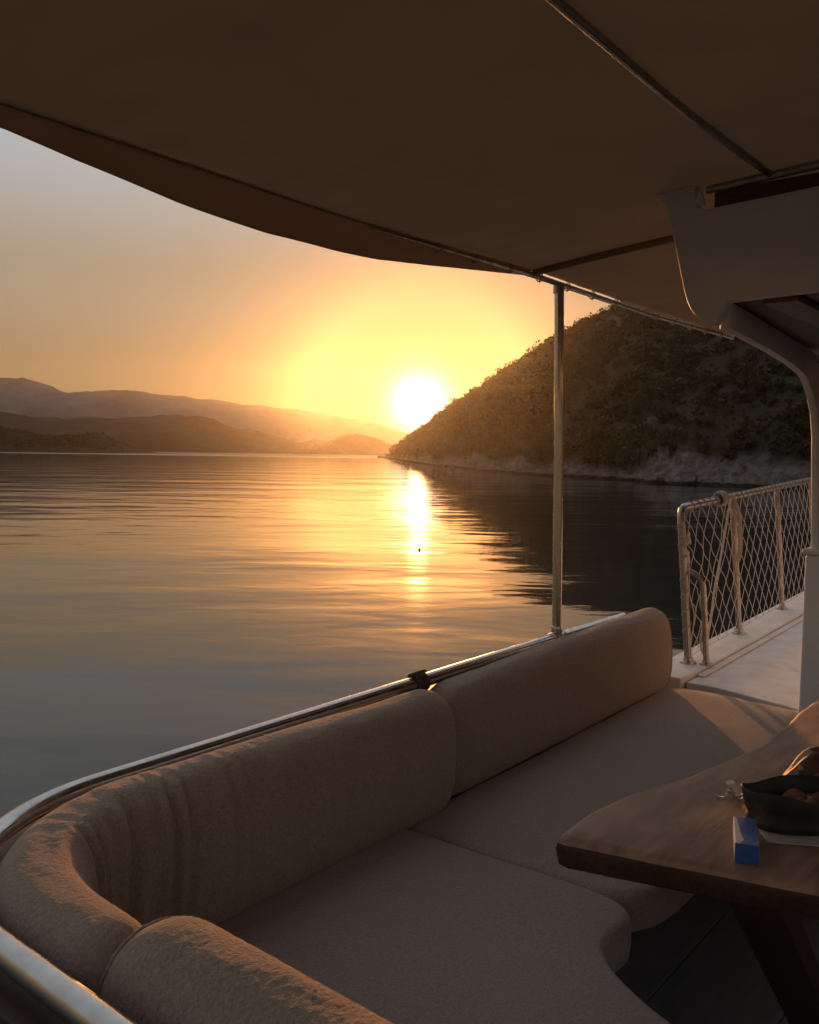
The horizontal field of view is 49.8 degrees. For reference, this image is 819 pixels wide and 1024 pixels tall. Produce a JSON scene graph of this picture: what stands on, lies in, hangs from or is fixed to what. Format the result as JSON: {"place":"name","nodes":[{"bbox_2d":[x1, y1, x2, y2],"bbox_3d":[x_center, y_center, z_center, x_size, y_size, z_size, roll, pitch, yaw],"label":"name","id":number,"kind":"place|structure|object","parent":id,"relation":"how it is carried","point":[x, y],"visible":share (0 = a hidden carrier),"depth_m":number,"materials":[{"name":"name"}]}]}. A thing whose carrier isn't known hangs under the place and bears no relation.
{"place":"outdoors","nodes":[
{"label":"outdoors","id":0,"kind":"place"},
{"bbox_2d":[0,430,155,453],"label":"dark headland","id":1,"kind":"structure","parent":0,"point":[9,447],"depth_m":505.35,"materials":[{"name":"soil"}]},
{"bbox_2d":[0,425,142,451],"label":"headland trees","id":2,"kind":"object","parent":1,"relation":"on","point":[66,437],"visible":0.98,"depth_m":520.72,"materials":[{"name":"green plant"}]},
{"bbox_2d":[0,411,300,452],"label":"hills","id":3,"kind":"structure","parent":0,"point":[169,433],"depth_m":858.58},
{"bbox_2d":[0,378,408,444],"bbox_3d":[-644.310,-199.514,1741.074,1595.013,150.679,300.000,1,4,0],"label":"mountains","id":4,"kind":"structure","parent":0,"point":[26,397],"depth_m":1688.10,"materials":[{"name":"stone"}]},
{"bbox_2d":[0,128,619,433],"label":"sky","id":5,"kind":"structure","parent":0,"point":[108,281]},
{"bbox_2d":[261,434,391,454],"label":"islet hills","id":6,"kind":"structure","parent":0,"point":[355,444],"depth_m":790.18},
{"bbox_2d":[0,452,810,816],"bbox_3d":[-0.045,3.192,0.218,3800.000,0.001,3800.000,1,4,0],"label":"water","id":7,"kind":"structure","parent":0,"point":[156,602],"depth_m":22.25,"materials":[{"name":"grey liquid"}]},
{"bbox_2d":[0,685,655,1023],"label":"boat hull","id":8,"kind":"object","parent":7,"relation":"on","point":[19,1004],"visible":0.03,"depth_m":1.39,"materials":[{"name":"white plastic"}]},
{"bbox_2d":[0,613,625,1023],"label":"stern handrail","id":9,"kind":"object","parent":8,"relation":"attached to","point":[58,991],"visible":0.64,"depth_m":2.06,"materials":[{"name":"metal"}]},
{"bbox_2d":[406,669,430,689],"bbox_3d":[0.033,0.602,3.168,0.077,0.090,0.108,4,5,39],"label":"cord lashing","id":10,"kind":"object","parent":9,"relation":"attached to","point":[422,678],"visible":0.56,"depth_m":3.14,"materials":[{"name":"black fabric"}]},
{"bbox_2d":[546,283,566,638],"bbox_3d":[0.659,-0.201,3.902,0.088,1.596,0.100,4,5,39],"label":"awning pole","id":11,"kind":"object","parent":9,"relation":"attached to","point":[557,631],"visible":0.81,"depth_m":3.88,"materials":[{"name":"metal"}]},
{"bbox_2d":[0,0,818,339],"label":"awning","id":12,"kind":"object","parent":11,"relation":"attached to","point":[564,140],"visible":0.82,"depth_m":2.10,"materials":[{"name":"fabric"}]},
{"bbox_2d":[656,591,803,710],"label":"side deck","id":13,"kind":"structure","parent":8,"relation":"on","point":[760,662],"depth_m":5.18,"materials":[{"name":"white plastic"}]},
{"bbox_2d":[677,477,810,665],"bbox_3d":[3.001,0.232,7.048,0.246,1.055,4.928,3,5,34],"label":"net railing","id":14,"kind":"object","parent":13,"relation":"on","point":[685,571],"visible":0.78,"depth_m":5.93,"materials":[{"name":"metal"}]},
{"bbox_2d":[686,531,690,543],"bbox_3d":[1.625,0.151,5.137,0.030,0.078,0.052,4,5,39],"label":"knotted rag","id":15,"kind":"object","parent":14,"relation":"attached to","point":[688,540],"visible":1,"depth_m":5.12,"materials":[{"name":"beige fabric"}]},
{"bbox_2d":[699,498,731,654],"bbox_3d":[1.878,0.370,5.377,0.043,0.886,0.708,3,5,32],"label":"slack line","id":16,"kind":"object","parent":14,"relation":"hanging from","point":[717,574],"visible":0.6,"depth_m":5.33,"materials":[{"name":"beige fabric"}]},
{"bbox_2d":[713,490,742,564],"bbox_3d":[2.070,0.098,5.756,0.175,0.480,0.166,4,5,39],"label":"mooring rope","id":17,"kind":"object","parent":14,"relation":"hanging from","point":[736,559],"visible":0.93,"depth_m":5.73,"materials":[{"name":"beige fabric"}]},
{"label":"lower deck","id":18,"kind":"structure","parent":8,"relation":"in","visible":0},
{"bbox_2d":[615,894,818,1023],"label":"cockpit floor","id":19,"kind":"structure","parent":18,"relation":"on","point":[693,960],"depth_m":2.84,"materials":[{"name":"brown wood"}]},
{"bbox_2d":[556,701,818,1023],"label":"table","id":20,"kind":"object","parent":19,"relation":"on","point":[677,835],"visible":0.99,"depth_m":2.11,"materials":[{"name":"brown wood"}]},
{"bbox_2d":[715,793,723,797],"bbox_3d":[0.838,0.765,2.382,0.027,0.011,0.015,1,4,6],"label":"plastic wrapper","id":21,"kind":"object","parent":20,"relation":"on","point":[720,795],"visible":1,"depth_m":2.38,"materials":[{"name":"white"}]},
{"bbox_2d":[725,780,750,798],"bbox_3d":[0.894,0.748,2.382,0.081,0.046,0.065,-1,4,-26],"label":"plastic wrapper","id":22,"kind":"object","parent":20,"relation":"on","point":[734,788],"visible":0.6,"depth_m":2.37,"materials":[{"name":"white"}]},
{"bbox_2d":[733,816,759,865],"bbox_3d":[0.788,0.768,2.067,0.052,0.046,0.156,2,4,19],"label":"carton","id":23,"kind":"object","parent":20,"relation":"on","point":[746,847],"visible":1,"depth_m":2.01,"materials":[{"name":"blue cardboard"}]},
{"bbox_2d":[758,829,818,846],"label":"napkin","id":24,"kind":"object","parent":20,"relation":"on","point":[771,837],"visible":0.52,"depth_m":2.12,"materials":[{"name":"paper"}]},
{"bbox_2d":[741,775,818,835],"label":"bowl","id":25,"kind":"object","parent":24,"relation":"on","point":[769,807],"visible":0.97,"depth_m":2.14,"materials":[{"name":"ceramic"}]},
{"bbox_2d":[781,789,818,803],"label":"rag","id":26,"kind":"object","parent":25,"relation":"in","point":[796,794],"visible":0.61,"depth_m":2.22,"materials":[{"name":"brown fabric"}]},
{"bbox_3d":[1.605,1.375,2.102,3.700,0.315,3.680,4,5,39],"label":"bench base","id":27,"kind":"object","parent":19,"relation":"on","visible":0},
{"bbox_2d":[216,829,670,1023],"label":"seat cushion","id":28,"kind":"object","parent":27,"relation":"on","point":[405,926],"visible":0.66,"depth_m":2.18,"materials":[{"name":"fabric"}]},
{"bbox_2d":[0,689,455,993],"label":"backrest cushion","id":29,"kind":"object","parent":28,"relation":"on","point":[91,881],"visible":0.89,"depth_m":2.21,"materials":[{"name":"fabric"}]},
{"bbox_2d":[97,916,393,1023],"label":"backrest cushion","id":30,"kind":"object","parent":28,"relation":"on","point":[179,970],"visible":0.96,"depth_m":1.31,"materials":[{"name":"fabric"}]},
{"bbox_2d":[408,688,798,931],"bbox_3d":[1.006,1.047,3.543,0.883,0.147,2.319,4,5,39],"label":"seat cushion","id":31,"kind":"object","parent":27,"relation":"on","point":[528,814],"visible":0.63,"depth_m":3.28,"materials":[{"name":"fabric"}]},
{"bbox_2d":[430,607,672,795],"bbox_3d":[0.710,0.760,3.912,0.191,0.442,2.045,4,5,38],"label":"backrest cushion","id":32,"kind":"object","parent":31,"relation":"on","point":[514,710],"visible":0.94,"depth_m":3.62,"materials":[{"name":"fabric"}]},
{"bbox_2d":[657,160,818,712],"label":"cabin","id":33,"kind":"object","parent":18,"relation":"on","point":[747,248],"visible":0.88,"depth_m":2.71,"materials":[{"name":"white paint"}]},
{"bbox_2d":[384,309,818,489],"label":"hill","id":34,"kind":"structure","parent":0,"point":[759,464],"depth_m":108.54,"materials":[{"name":"green plant"}]},
{"bbox_2d":[485,468,496,471],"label":"shore rock","id":35,"kind":"object","parent":34,"relation":"on","point":[490,469],"visible":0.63,"depth_m":151.81,"materials":[{"name":"stone"}]},
{"bbox_2d":[505,467,513,472],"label":"shore rock","id":36,"kind":"object","parent":34,"relation":"on","point":[509,469],"visible":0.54,"depth_m":142.82,"materials":[{"name":"stone"}]},
{"bbox_2d":[532,465,544,474],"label":"shore rock","id":37,"kind":"object","parent":34,"relation":"on","point":[541,467],"visible":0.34,"depth_m":132.13,"materials":[{"name":"stone"}]},
{"bbox_2d":[535,470,547,475],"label":"shore rock","id":38,"kind":"object","parent":34,"relation":"on","point":[542,472],"visible":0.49,"depth_m":129.94,"materials":[{"name":"stone"}]},
{"bbox_2d":[547,467,553,475],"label":"shore rock","id":39,"kind":"object","parent":34,"relation":"on","point":[550,471],"visible":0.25,"depth_m":127.75,"materials":[{"name":"stone"}]},
{"bbox_2d":[574,469,589,477],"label":"shore rock","id":40,"kind":"object","parent":34,"relation":"on","point":[580,473],"visible":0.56,"depth_m":121.82,"materials":[{"name":"stone"}]},
{"bbox_2d":[387,301,818,465],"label":"hillside scrub","id":41,"kind":"object","parent":34,"relation":"on","point":[464,412],"visible":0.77,"depth_m":138.42,"materials":[{"name":"green plant"}]},
{"bbox_2d":[596,473,613,478],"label":"shore rock","id":42,"kind":"object","parent":34,"relation":"on","point":[605,476],"visible":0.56,"depth_m":116.07,"materials":[{"name":"stone"}]},
{"bbox_2d":[616,471,626,479],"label":"shore rock","id":43,"kind":"object","parent":34,"relation":"on","point":[620,473],"visible":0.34,"depth_m":113.56,"materials":[{"name":"stone"}]},
{"bbox_2d":[619,474,632,479],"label":"shore rock","id":44,"kind":"object","parent":34,"relation":"on","point":[622,476],"visible":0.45,"depth_m":111.53,"materials":[{"name":"stone"}]},
{"bbox_2d":[623,476,634,480],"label":"shore rock","id":45,"kind":"object","parent":34,"relation":"on","point":[629,478],"visible":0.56,"depth_m":110.26,"materials":[{"name":"stone"}]},
{"bbox_2d":[637,475,648,481],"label":"shore rock","id":46,"kind":"object","parent":34,"relation":"on","point":[640,478],"visible":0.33,"depth_m":106.82,"materials":[{"name":"stone"}]},
{"bbox_2d":[641,472,665,482],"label":"shore rock","id":47,"kind":"object","parent":34,"relation":"on","point":[651,478],"visible":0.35,"depth_m":102.74,"materials":[{"name":"stone"}]},
{"bbox_2d":[656,472,668,482],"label":"shore rock","id":48,"kind":"object","parent":34,"relation":"on","point":[661,476],"visible":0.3,"depth_m":101.04,"materials":[{"name":"stone"}]},
{"bbox_2d":[665,465,695,484],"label":"shore rock","id":49,"kind":"object","parent":34,"relation":"on","point":[681,475],"visible":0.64,"depth_m":98.36,"materials":[{"name":"stone"}]},
{"bbox_2d":[701,476,709,484],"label":"shore rock","id":50,"kind":"object","parent":34,"relation":"on","point":[706,480],"visible":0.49,"depth_m":97.08,"materials":[{"name":"stone"}]},
{"bbox_2d":[783,746,818,775],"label":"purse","id":51,"kind":"object","parent":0,"point":[806,762],"visible":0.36,"depth_m":2.33,"materials":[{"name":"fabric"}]}
]}

